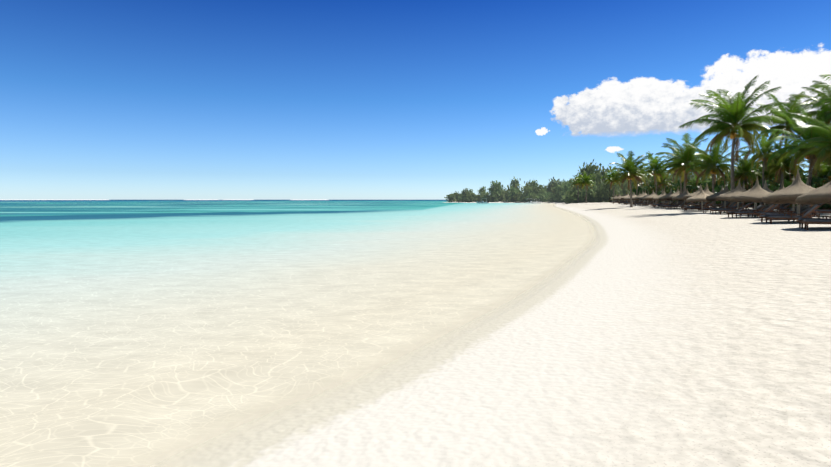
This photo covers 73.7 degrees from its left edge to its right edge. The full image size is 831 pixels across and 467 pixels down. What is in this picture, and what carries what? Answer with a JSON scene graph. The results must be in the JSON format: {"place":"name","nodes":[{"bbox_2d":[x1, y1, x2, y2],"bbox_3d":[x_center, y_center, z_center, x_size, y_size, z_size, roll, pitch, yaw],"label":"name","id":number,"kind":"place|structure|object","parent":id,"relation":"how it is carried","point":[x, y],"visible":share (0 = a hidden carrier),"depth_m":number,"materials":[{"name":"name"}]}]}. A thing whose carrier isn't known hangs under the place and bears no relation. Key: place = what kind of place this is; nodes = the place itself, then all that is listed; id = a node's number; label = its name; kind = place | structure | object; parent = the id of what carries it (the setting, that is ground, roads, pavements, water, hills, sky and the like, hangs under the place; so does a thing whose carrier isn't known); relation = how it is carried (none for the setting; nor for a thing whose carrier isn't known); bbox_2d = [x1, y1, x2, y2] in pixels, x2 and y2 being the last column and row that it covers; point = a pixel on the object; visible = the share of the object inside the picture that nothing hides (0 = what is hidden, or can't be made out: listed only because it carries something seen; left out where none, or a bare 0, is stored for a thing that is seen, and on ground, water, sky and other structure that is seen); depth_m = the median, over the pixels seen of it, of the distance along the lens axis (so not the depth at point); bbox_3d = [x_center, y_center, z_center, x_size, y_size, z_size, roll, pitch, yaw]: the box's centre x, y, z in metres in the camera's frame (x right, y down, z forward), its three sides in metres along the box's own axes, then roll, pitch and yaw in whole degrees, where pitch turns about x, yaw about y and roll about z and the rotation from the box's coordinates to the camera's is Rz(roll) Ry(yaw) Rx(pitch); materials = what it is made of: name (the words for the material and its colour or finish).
{"place":"outdoors","nodes":[
{"label":"outdoors","id":0,"kind":"place"},
{"bbox_2d":[0,199,326,199],"bbox_3d":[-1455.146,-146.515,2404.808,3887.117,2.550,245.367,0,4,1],"label":"reef foam","id":1,"kind":"object","parent":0,"point":[107,199],"visible":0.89,"depth_m":2388.68,"materials":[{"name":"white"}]},
{"bbox_2d":[0,200,597,466],"bbox_3d":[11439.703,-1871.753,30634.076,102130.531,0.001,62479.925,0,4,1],"label":"water","id":2,"kind":"structure","parent":0,"point":[135,333],"depth_m":10.51,"materials":[{"name":"liquid"}]},
{"bbox_2d":[0,0,830,199],"label":"sky","id":3,"kind":"structure","parent":0,"point":[100,99],"materials":[{"name":"blue"}]},
{"bbox_2d":[140,201,830,466],"bbox_3d":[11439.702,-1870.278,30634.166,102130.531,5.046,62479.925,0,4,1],"label":"ground","id":4,"kind":"structure","parent":0,"point":[643,336],"depth_m":5.33,"materials":[{"name":"white sand"}]},
{"bbox_2d":[444,194,457,201],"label":"bush","id":5,"kind":"object","parent":4,"relation":"on","point":[451,198],"visible":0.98,"depth_m":357.26,"materials":[{"name":"green plant"}]},
{"bbox_2d":[461,188,469,199],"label":"casuarina","id":6,"kind":"object","parent":4,"relation":"on","point":[465,192],"visible":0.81,"depth_m":350.16,"materials":[{"name":"green plant"}]},
{"bbox_2d":[478,186,487,194],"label":"casuarina","id":7,"kind":"object","parent":4,"relation":"on","point":[481,190],"visible":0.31,"depth_m":373.01,"materials":[{"name":"green plant"}]},
{"bbox_2d":[487,194,500,201],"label":"bush","id":8,"kind":"object","parent":4,"relation":"on","point":[495,198],"visible":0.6,"depth_m":341.70,"materials":[{"name":"green plant"}]},
{"bbox_2d":[487,181,502,196],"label":"casuarina","id":9,"kind":"object","parent":4,"relation":"on","point":[495,189],"visible":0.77,"depth_m":344.68,"materials":[{"name":"green plant"}]},
{"bbox_2d":[492,193,504,201],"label":"bush","id":10,"kind":"object","parent":4,"relation":"on","point":[501,197],"visible":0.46,"depth_m":343.77,"materials":[{"name":"green plant"}]},
{"bbox_2d":[503,192,520,201],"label":"bush","id":11,"kind":"object","parent":4,"relation":"on","point":[516,197],"visible":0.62,"depth_m":335.65,"materials":[{"name":"green plant"}]},
{"bbox_2d":[507,186,518,199],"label":"casuarina","id":12,"kind":"object","parent":4,"relation":"on","point":[513,191],"visible":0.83,"depth_m":336.10,"materials":[{"name":"green plant"}]},
{"bbox_2d":[507,177,521,191],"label":"casuarina","id":13,"kind":"object","parent":4,"relation":"on","point":[514,183],"visible":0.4,"depth_m":361.51,"materials":[{"name":"green plant"}]},
{"bbox_2d":[517,194,529,201],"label":"bush","id":14,"kind":"object","parent":4,"relation":"on","point":[521,199],"visible":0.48,"depth_m":332.13,"materials":[{"name":"green plant"}]},
{"bbox_2d":[518,184,535,199],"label":"casuarina","id":15,"kind":"object","parent":4,"relation":"on","point":[527,190],"visible":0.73,"depth_m":329.96,"materials":[{"name":"green plant"}]},
{"bbox_2d":[529,180,537,193],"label":"casuarina","id":16,"kind":"object","parent":4,"relation":"on","point":[533,183],"visible":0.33,"depth_m":338.97,"materials":[{"name":"green plant"}]},
{"bbox_2d":[530,193,541,201],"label":"bush","id":17,"kind":"object","parent":4,"relation":"on","point":[534,196],"visible":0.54,"depth_m":324.37,"materials":[{"name":"green plant"}]},
{"bbox_2d":[532,185,542,193],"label":"casuarina","id":18,"kind":"object","parent":4,"relation":"on","point":[535,188],"visible":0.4,"depth_m":334.04,"materials":[{"name":"green plant"}]},
{"bbox_2d":[537,191,552,201],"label":"bush","id":19,"kind":"object","parent":4,"relation":"on","point":[546,199],"visible":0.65,"depth_m":318.76,"materials":[{"name":"green plant"}]},
{"bbox_2d":[545,177,559,192],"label":"casuarina","id":20,"kind":"object","parent":4,"relation":"on","point":[552,183],"visible":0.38,"depth_m":359.85,"materials":[{"name":"green plant"}]},
{"bbox_2d":[549,191,560,201],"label":"bush","id":21,"kind":"object","parent":4,"relation":"on","point":[555,198],"visible":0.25,"depth_m":303.24,"materials":[{"name":"green plant"}]},
{"bbox_2d":[551,179,561,198],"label":"casuarina","id":22,"kind":"object","parent":4,"relation":"on","point":[553,190],"visible":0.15,"depth_m":306.35,"materials":[{"name":"green plant"}]},
{"bbox_2d":[554,182,562,197],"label":"casuarina","id":23,"kind":"object","parent":4,"relation":"on","point":[558,188],"visible":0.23,"depth_m":303.45,"materials":[{"name":"green plant"}]},
{"bbox_2d":[561,178,571,200],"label":"casuarina","id":24,"kind":"object","parent":4,"relation":"on","point":[564,188],"visible":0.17,"depth_m":282.26,"materials":[{"name":"green plant"}]},
{"bbox_2d":[565,189,584,203],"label":"bush","id":25,"kind":"object","parent":4,"relation":"on","point":[570,199],"visible":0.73,"depth_m":207.70,"materials":[{"name":"green plant"}]},
{"bbox_2d":[569,174,583,202],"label":"palm","id":26,"kind":"object","parent":4,"relation":"on","point":[576,180],"visible":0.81,"depth_m":198.13,"materials":[{"name":"green"}]},
{"bbox_2d":[568,176,598,202],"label":"casuarina","id":27,"kind":"object","parent":4,"relation":"on","point":[583,193],"visible":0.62,"depth_m":200.01,"materials":[{"name":"green plant"}]},
{"bbox_2d":[569,165,598,196],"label":"casuarina","id":28,"kind":"object","parent":4,"relation":"on","point":[582,170],"visible":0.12,"depth_m":210.83,"materials":[{"name":"green plant"}]},
{"bbox_2d":[574,171,595,202],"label":"palm","id":29,"kind":"object","parent":4,"relation":"on","point":[584,181],"visible":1,"depth_m":178.48,"materials":[{"name":"green"}]},
{"bbox_2d":[583,159,603,188],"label":"casuarina","id":30,"kind":"object","parent":4,"relation":"on","point":[590,168],"visible":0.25,"depth_m":208.77,"materials":[{"name":"green plant"}]},
{"bbox_2d":[588,188,611,202],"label":"bush","id":31,"kind":"object","parent":4,"relation":"on","point":[601,200],"visible":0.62,"depth_m":200.74,"materials":[{"name":"green plant"}]},
{"bbox_2d":[596,163,610,195],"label":"casuarina","id":32,"kind":"object","parent":4,"relation":"on","point":[602,173],"visible":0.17,"depth_m":214.44,"materials":[{"name":"green plant"}]},
{"bbox_2d":[592,178,621,201],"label":"casuarina","id":33,"kind":"object","parent":4,"relation":"on","point":[607,190],"visible":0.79,"depth_m":198.48,"materials":[{"name":"green plant"}]},
{"bbox_2d":[601,165,621,201],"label":"palm","id":34,"kind":"object","parent":4,"relation":"on","point":[611,175],"visible":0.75,"depth_m":147.89,"materials":[{"name":"green"}]},
{"bbox_2d":[600,179,622,200],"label":"casuarina","id":35,"kind":"object","parent":4,"relation":"on","point":[615,190],"visible":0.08,"depth_m":208.72,"materials":[{"name":"green plant"}]},
{"bbox_2d":[614,179,629,200],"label":"casuarina","id":36,"kind":"object","parent":4,"relation":"on","point":[623,186],"visible":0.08,"depth_m":213.10,"materials":[{"name":"green plant"}]},
{"bbox_2d":[608,150,655,206],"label":"palm","id":37,"kind":"object","parent":4,"relation":"on","point":[628,165],"visible":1,"depth_m":86.32,"materials":[{"name":"green"}]},
{"bbox_2d":[626,182,647,194],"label":"broad tree","id":38,"kind":"object","parent":4,"relation":"on","point":[634,190],"visible":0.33,"depth_m":180.50,"materials":[{"name":"green plant"}]},
{"bbox_2d":[633,190,645,202],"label":"umbrella","id":39,"kind":"object","parent":4,"relation":"on","point":[639,196],"visible":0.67,"depth_m":100.75,"materials":[{"name":"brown wood"}]},
{"bbox_2d":[632,166,646,200],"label":"palm","id":40,"kind":"object","parent":4,"relation":"on","point":[637,180],"visible":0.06,"depth_m":118.62,"materials":[{"name":"green"}]},
{"bbox_2d":[638,177,658,189],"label":"broad tree","id":41,"kind":"object","parent":4,"relation":"on","point":[651,185],"visible":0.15,"depth_m":161.01,"materials":[{"name":"green plant"}]},
{"bbox_2d":[643,190,657,203],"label":"umbrella","id":42,"kind":"object","parent":4,"relation":"on","point":[653,194],"visible":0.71,"depth_m":91.90,"materials":[{"name":"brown wood"}]},
{"bbox_2d":[642,187,660,202],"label":"bush","id":43,"kind":"object","parent":4,"relation":"on","point":[650,191],"visible":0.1,"depth_m":156.93,"materials":[{"name":"green plant"}]},
{"bbox_2d":[641,151,672,201],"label":"palm","id":44,"kind":"object","parent":4,"relation":"on","point":[654,171],"visible":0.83,"depth_m":98.24,"materials":[{"name":"green"}]},
{"bbox_2d":[650,174,674,189],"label":"palm","id":45,"kind":"object","parent":4,"relation":"on","point":[662,183],"visible":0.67,"depth_m":120.43,"materials":[{"name":"green"}]},
{"bbox_2d":[653,191,674,206],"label":"umbrella","id":46,"kind":"object","parent":4,"relation":"on","point":[657,197],"visible":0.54,"depth_m":79.47,"materials":[{"name":"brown wood"}]},
{"bbox_2d":[658,189,672,203],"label":"umbrella","id":47,"kind":"object","parent":4,"relation":"on","point":[668,194],"visible":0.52,"depth_m":74.60,"materials":[{"name":"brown wood"}]},
{"bbox_2d":[657,189,675,202],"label":"bush","id":48,"kind":"object","parent":4,"relation":"on","point":[660,192],"visible":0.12,"depth_m":133.70,"materials":[{"name":"green plant"}]},
{"bbox_2d":[655,177,679,192],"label":"broad tree","id":49,"kind":"object","parent":4,"relation":"on","point":[672,184],"visible":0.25,"depth_m":148.64,"materials":[{"name":"green plant"}]},
{"bbox_2d":[664,188,681,207],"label":"umbrella","id":50,"kind":"object","parent":4,"relation":"on","point":[669,197],"visible":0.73,"depth_m":70.09,"materials":[{"name":"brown wood"}]},
{"bbox_2d":[667,201,686,208],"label":"sunbed","id":51,"kind":"object","parent":4,"relation":"on","point":[670,206],"visible":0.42,"depth_m":68.02,"materials":[{"name":"brown wood"}]},
{"bbox_2d":[662,152,695,192],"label":"palm","id":52,"kind":"object","parent":4,"relation":"on","point":[680,175],"visible":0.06,"depth_m":83.26,"materials":[{"name":"green"}]},
{"bbox_2d":[672,187,687,205],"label":"umbrella","id":53,"kind":"object","parent":4,"relation":"on","point":[678,198],"visible":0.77,"depth_m":66.75,"materials":[{"name":"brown wood"}]},
{"bbox_2d":[668,181,692,192],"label":"broad tree","id":54,"kind":"object","parent":4,"relation":"on","point":[674,188],"visible":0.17,"depth_m":118.91,"materials":[{"name":"green plant"}]},
{"bbox_2d":[654,133,712,207],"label":"palm","id":55,"kind":"object","parent":4,"relation":"on","point":[684,156],"visible":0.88,"depth_m":73.84,"materials":[{"name":"green plant"}]},
{"bbox_2d":[675,178,695,192],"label":"broad tree","id":56,"kind":"object","parent":4,"relation":"on","point":[688,186],"visible":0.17,"depth_m":117.70,"materials":[{"name":"green plant"}]},
{"bbox_2d":[683,184,700,204],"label":"umbrella","id":57,"kind":"object","parent":4,"relation":"on","point":[688,195],"visible":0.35,"depth_m":61.85,"materials":[{"name":"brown wood"}]},
{"bbox_2d":[683,201,707,210],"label":"sunbed","id":58,"kind":"object","parent":4,"relation":"on","point":[698,207],"visible":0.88,"depth_m":55.11,"materials":[{"name":"brown wood"}]},
{"bbox_2d":[687,175,709,203],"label":"palm","id":59,"kind":"object","parent":4,"relation":"on","point":[692,180],"visible":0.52,"depth_m":108.62,"materials":[{"name":"green"}]},
{"bbox_2d":[689,184,713,205],"bbox_3d":[30.593,-3.675,58.444,3.204,3.449,3.266,-4,9,-44],"label":"umbrella","id":60,"kind":"object","parent":4,"relation":"on","point":[706,191],"visible":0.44,"depth_m":58.17,"materials":[{"name":"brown wood"}]},
{"bbox_2d":[686,185,717,210],"bbox_3d":[28.294,-3.270,54.705,2.889,3.049,2.908,-2,3,10],"label":"umbrella","id":61,"kind":"object","parent":4,"relation":"on","point":[701,196],"visible":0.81,"depth_m":54.19,"materials":[{"name":"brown wood"}]},
{"bbox_2d":[691,202,714,209],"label":"sunbed","id":62,"kind":"object","parent":4,"relation":"on","point":[709,204],"visible":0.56,"depth_m":57.72,"materials":[{"name":"brown wood"}]},
{"bbox_2d":[691,182,725,202],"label":"bush","id":63,"kind":"object","parent":4,"relation":"on","point":[709,186],"visible":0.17,"depth_m":101.91,"materials":[{"name":"green plant"}]},
{"bbox_2d":[682,137,745,207],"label":"palm","id":64,"kind":"object","parent":4,"relation":"on","point":[709,164],"visible":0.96,"depth_m":67.07,"materials":[{"name":"green plant"}]},
{"bbox_2d":[703,173,729,188],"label":"broad tree","id":65,"kind":"object","parent":4,"relation":"on","point":[721,180],"visible":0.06,"depth_m":102.79,"materials":[{"name":"green plant"}]},
{"bbox_2d":[702,202,730,212],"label":"sunbed","id":66,"kind":"object","parent":4,"relation":"on","point":[727,204],"visible":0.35,"depth_m":49.82,"materials":[{"name":"brown wood"}]},
{"bbox_2d":[706,182,732,212],"bbox_3d":[27.364,-3.008,48.944,3.079,3.270,3.006,-3,7,-32],"label":"umbrella","id":67,"kind":"object","parent":4,"relation":"on","point":[715,195],"visible":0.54,"depth_m":48.70,"materials":[{"name":"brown wood"}]},
{"bbox_2d":[709,202,736,212],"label":"sunbed","id":68,"kind":"object","parent":4,"relation":"on","point":[731,205],"visible":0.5,"depth_m":48.23,"materials":[{"name":"brown wood"}]},
{"bbox_2d":[714,182,735,190],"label":"bush","id":69,"kind":"object","parent":4,"relation":"on","point":[722,183],"visible":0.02,"depth_m":98.69,"materials":[{"name":"green plant"}]},
{"bbox_2d":[711,203,742,213],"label":"sunbed","id":70,"kind":"object","parent":4,"relation":"on","point":[733,207],"visible":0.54,"depth_m":45.34,"materials":[{"name":"brown wood"}]},
{"bbox_2d":[715,179,745,208],"bbox_3d":[25.892,-2.762,44.398,3.208,3.388,3.147,2,7,17],"label":"umbrella","id":71,"kind":"object","parent":4,"relation":"on","point":[738,189],"visible":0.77,"depth_m":44.08,"materials":[{"name":"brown wood"}]},
{"bbox_2d":[678,76,790,205],"bbox_3d":[29.009,-7.944,50.720,8.196,12.864,8.955,-1,4,-16],"label":"palm","id":72,"kind":"object","parent":4,"relation":"on","point":[734,111],"visible":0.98,"depth_m":49.99,"materials":[{"name":"green plant"}]},
{"bbox_2d":[718,203,750,213],"bbox_3d":[25.161,-1.885,43.654,2.268,1.076,0.762,2,4,25],"label":"sunbed","id":73,"kind":"object","parent":4,"relation":"on","point":[732,209],"visible":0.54,"depth_m":43.50,"materials":[{"name":"brown wood"}]},
{"bbox_2d":[720,150,770,188],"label":"palm","id":74,"kind":"object","parent":4,"relation":"on","point":[748,173],"visible":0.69,"depth_m":74.89,"materials":[{"name":"green"}]},
{"bbox_2d":[726,205,764,217],"bbox_3d":[22.577,-1.448,37.846,2.268,0.987,0.762,0,4,8],"label":"sunbed","id":75,"kind":"object","parent":4,"relation":"on","point":[760,207],"visible":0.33,"depth_m":37.65,"materials":[{"name":"brown wood"}]},
{"bbox_2d":[730,175,770,216],"bbox_3d":[22.633,-2.226,36.815,3.087,3.278,3.014,5,6,43],"label":"umbrella","id":76,"kind":"object","parent":4,"relation":"on","point":[756,193],"visible":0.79,"depth_m":36.23,"materials":[{"name":"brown wood"}]},
{"bbox_2d":[734,204,774,217],"bbox_3d":[22.254,-1.405,36.327,2.268,1.076,0.762,1,4,10],"label":"sunbed","id":77,"kind":"object","parent":4,"relation":"on","point":[765,208],"visible":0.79,"depth_m":36.07,"materials":[{"name":"brown wood"}]},
{"bbox_2d":[746,179,773,205],"bbox_3d":[25.229,-2.416,39.999,2.953,3.117,2.973,1,0,-21],"label":"umbrella","id":78,"kind":"object","parent":4,"relation":"on","point":[765,187],"visible":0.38,"depth_m":39.90,"materials":[{"name":"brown wood"}]},
{"bbox_2d":[747,204,781,215],"bbox_3d":[24.626,-1.670,39.074,2.268,1.152,0.762,2,4,28],"label":"sunbed","id":79,"kind":"object","parent":4,"relation":"on","point":[774,207],"visible":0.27,"depth_m":38.61,"materials":[{"name":"brown wood"}]},
{"bbox_2d":[739,132,791,187],"bbox_3d":[37.480,-6.613,59.739,4.932,8.608,4.871,-2,4,-30],"label":"palm","id":80,"kind":"object","parent":4,"relation":"on","point":[765,147],"visible":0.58,"depth_m":59.04,"materials":[{"name":"green"}]},
{"bbox_2d":[748,157,788,184],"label":"palm","id":81,"kind":"object","parent":4,"relation":"on","point":[771,176],"visible":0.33,"depth_m":77.33,"materials":[{"name":"green"}]},
{"bbox_2d":[736,159,806,188],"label":"broad tree","id":82,"kind":"object","parent":4,"relation":"on","point":[780,175],"visible":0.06,"depth_m":79.42,"materials":[{"name":"green plant"}]},
{"bbox_2d":[753,178,804,204],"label":"bush","id":83,"kind":"object","parent":4,"relation":"on","point":[773,186],"visible":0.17,"depth_m":69.64,"materials":[{"name":"green plant"}]},
{"bbox_2d":[760,205,803,219],"bbox_3d":[21.972,-1.235,33.137,2.268,1.076,0.762,1,4,14],"label":"sunbed","id":84,"kind":"object","parent":4,"relation":"on","point":[762,213],"visible":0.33,"depth_m":33.08,"materials":[{"name":"brown wood"}]},
{"bbox_2d":[756,141,808,184],"bbox_3d":[39.156,-6.152,58.962,4.871,7.645,5.322,0,4,-3],"label":"palm","id":85,"kind":"object","parent":4,"relation":"on","point":[782,169],"visible":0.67,"depth_m":58.66,"materials":[{"name":"green"}]},
{"bbox_2d":[775,203,791,210],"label":"sunbed","id":86,"kind":"object","parent":4,"relation":"on","point":[784,205],"visible":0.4,"depth_m":47.98,"materials":[{"name":"brown wood"}]},
{"bbox_2d":[759,207,811,222],"bbox_3d":[19.625,-0.915,29.408,2.268,0.987,0.762,1,4,13],"label":"sunbed","id":87,"kind":"object","parent":4,"relation":"on","point":[803,210],"visible":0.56,"depth_m":29.16,"materials":[{"name":"brown wood"}]},
{"bbox_2d":[751,91,823,186],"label":"palm","id":88,"kind":"object","parent":4,"relation":"on","point":[792,109],"visible":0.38,"depth_m":68.88,"materials":[{"name":"green"}]},
{"bbox_2d":[762,170,815,215],"bbox_3d":[19.789,-1.745,28.648,3.208,3.364,3.187,0,0,23],"label":"umbrella","id":89,"kind":"object","parent":4,"relation":"on","point":[794,190],"visible":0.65,"depth_m":28.28,"materials":[{"name":"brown wood"}]},
{"bbox_2d":[764,205,813,219],"bbox_3d":[21.392,-1.145,31.761,2.268,1.076,0.762,1,4,14],"label":"sunbed","id":90,"kind":"object","parent":4,"relation":"on","point":[810,215],"visible":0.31,"depth_m":31.60,"materials":[{"name":"brown wood"}]},
{"bbox_2d":[767,204,819,223],"bbox_3d":[19.021,-0.896,27.804,2.268,1.152,0.762,2,4,29],"label":"sunbed","id":91,"kind":"object","parent":4,"relation":"on","point":[808,211],"visible":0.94,"depth_m":27.56,"materials":[{"name":"brown wood"}]},
{"bbox_2d":[766,177,821,210],"bbox_3d":[22.067,-1.890,32.285,2.873,3.034,2.819,-7,6,-41],"label":"umbrella","id":92,"kind":"object","parent":4,"relation":"on","point":[793,208],"visible":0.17,"depth_m":32.20,"materials":[{"name":"brown wood"}]},
{"bbox_2d":[784,164,804,180],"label":"palm","id":93,"kind":"object","parent":4,"relation":"on","point":[796,172],"visible":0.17,"depth_m":78.18,"materials":[{"name":"green"}]},
{"bbox_2d":[761,104,830,185],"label":"palm","id":94,"kind":"object","parent":4,"relation":"on","point":[807,134],"visible":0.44,"depth_m":44.91,"materials":[{"name":"green plant"}]},
{"bbox_2d":[774,203,830,208],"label":"hedge","id":95,"kind":"object","parent":4,"relation":"on","point":[826,205],"visible":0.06,"depth_m":45.00,"materials":[{"name":"green plant"}]},
{"bbox_2d":[786,112,830,174],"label":"palm","id":96,"kind":"object","parent":4,"relation":"on","point":[824,152],"visible":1,"depth_m":40.08,"materials":[{"name":"green"}]},
{"bbox_2d":[789,80,830,125],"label":"palm","id":97,"kind":"object","parent":4,"relation":"on","point":[822,96],"visible":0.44,"depth_m":53.34,"materials":[{"name":"green"}]},
{"bbox_2d":[795,181,830,205],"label":"umbrella","id":98,"kind":"object","parent":4,"relation":"on","point":[821,194],"visible":1,"depth_m":23.05,"materials":[{"name":"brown wood"}]},
{"bbox_2d":[799,163,826,182],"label":"palm","id":99,"kind":"object","parent":4,"relation":"on","point":[807,166],"visible":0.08,"depth_m":75.49,"materials":[{"name":"green"}]},
{"bbox_2d":[796,216,830,228],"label":"sunbed","id":100,"kind":"object","parent":4,"relation":"on","point":[799,220],"visible":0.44,"depth_m":24.03,"materials":[{"name":"brown wood"}]},
{"bbox_2d":[802,217,830,229],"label":"sunbed","id":101,"kind":"object","parent":4,"relation":"on","point":[805,222],"visible":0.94,"depth_m":22.84,"materials":[{"name":"brown wood"}]},
{"bbox_2d":[806,162,830,184],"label":"palm","id":102,"kind":"object","parent":4,"relation":"on","point":[824,171],"visible":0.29,"depth_m":63.85,"materials":[{"name":"green"}]},
{"bbox_2d":[811,180,828,187],"bbox_3d":[42.346,-3.960,56.615,6.128,4.940,5.928,0,4,2],"label":"bush","id":103,"kind":"object","parent":4,"relation":"on","point":[819,182],"visible":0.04,"depth_m":57.30,"materials":[{"name":"green plant"}]},
{"bbox_2d":[810,74,830,122],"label":"palm","id":104,"kind":"object","parent":4,"relation":"on","point":[815,105],"visible":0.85,"depth_m":44.10,"materials":[{"name":"green"}]},
{"bbox_2d":[812,208,830,216],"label":"sunbed","id":105,"kind":"object","parent":4,"relation":"on","point":[822,211],"visible":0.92,"depth_m":34.90,"materials":[{"name":"brown wood"}]},
{"bbox_2d":[812,172,830,185],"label":"bush","id":106,"kind":"object","parent":4,"relation":"on","point":[823,178],"visible":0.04,"depth_m":62.76,"materials":[{"name":"green plant"}]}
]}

